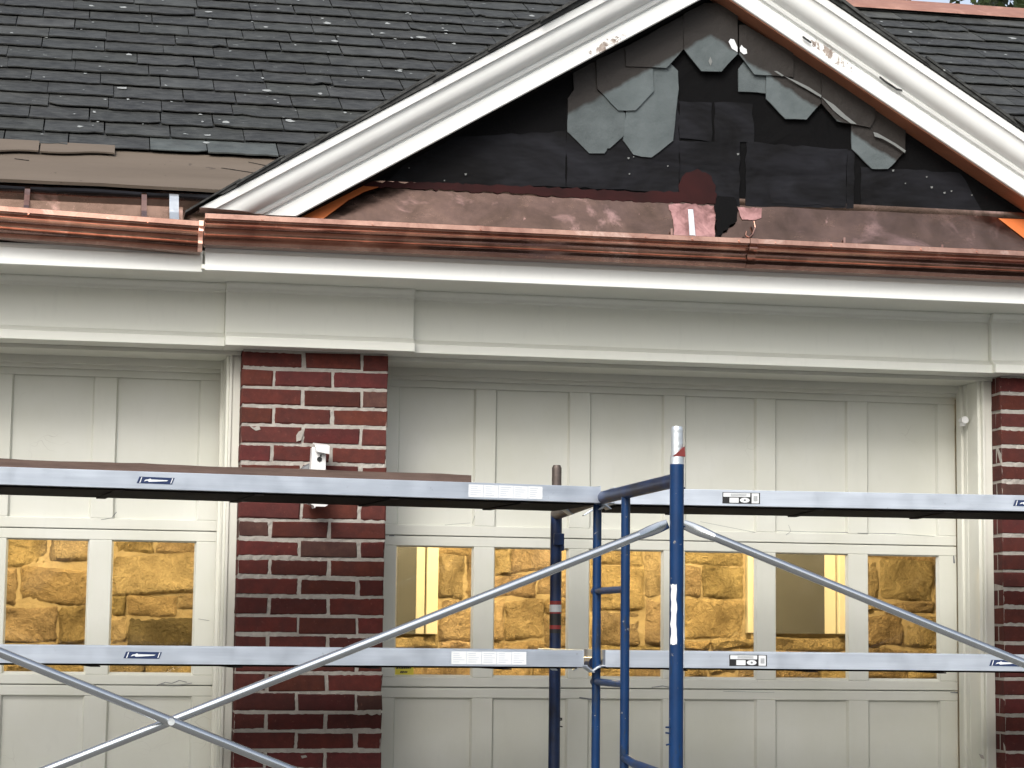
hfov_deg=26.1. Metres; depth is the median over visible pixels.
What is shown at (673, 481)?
scaffold frame
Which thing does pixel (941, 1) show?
sky
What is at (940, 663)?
walkboard
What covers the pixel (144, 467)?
wooden board
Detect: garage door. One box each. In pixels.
[0,367,220,767]
[380,379,957,767]
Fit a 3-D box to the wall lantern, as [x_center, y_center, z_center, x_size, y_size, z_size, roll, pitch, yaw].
[-0.701,0.327,7.857,0.124,0.236,0.125,2,-7,-11]
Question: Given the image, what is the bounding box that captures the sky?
[911,0,1013,5]
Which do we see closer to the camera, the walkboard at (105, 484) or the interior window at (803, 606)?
the walkboard at (105, 484)
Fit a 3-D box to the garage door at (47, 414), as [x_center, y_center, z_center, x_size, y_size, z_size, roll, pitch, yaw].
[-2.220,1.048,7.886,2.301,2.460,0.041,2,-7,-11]
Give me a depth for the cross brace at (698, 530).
6.65 m
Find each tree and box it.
[948,0,1023,7]
[970,0,1023,7]
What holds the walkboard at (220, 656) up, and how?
attached to the scaffold frame
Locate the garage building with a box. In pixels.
[0,0,1023,767]
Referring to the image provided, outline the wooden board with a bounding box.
[0,458,470,481]
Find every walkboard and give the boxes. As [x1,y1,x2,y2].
[0,467,611,514]
[0,644,594,672]
[572,649,1023,673]
[582,487,1023,519]
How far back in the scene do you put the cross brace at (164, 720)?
6.15 m
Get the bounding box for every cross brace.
[0,520,668,767]
[684,520,1023,667]
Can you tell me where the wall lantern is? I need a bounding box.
[300,443,329,507]
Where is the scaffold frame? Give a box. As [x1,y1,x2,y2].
[548,426,684,767]
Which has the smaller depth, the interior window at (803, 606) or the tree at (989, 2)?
the interior window at (803, 606)
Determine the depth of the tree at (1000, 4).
21.95 m
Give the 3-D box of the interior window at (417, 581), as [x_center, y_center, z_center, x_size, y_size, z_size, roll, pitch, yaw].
[-0.734,0.896,12.454,0.640,1.016,0.075,2,-7,-11]
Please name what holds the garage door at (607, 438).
in the garage building
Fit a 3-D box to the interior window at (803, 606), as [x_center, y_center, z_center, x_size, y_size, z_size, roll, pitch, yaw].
[1.652,0.961,12.906,0.694,0.988,0.075,2,-7,-11]
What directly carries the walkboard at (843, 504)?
attached to the scaffold frame
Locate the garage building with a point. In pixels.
(748, 244)
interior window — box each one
[396,547,438,633]
[745,554,844,633]

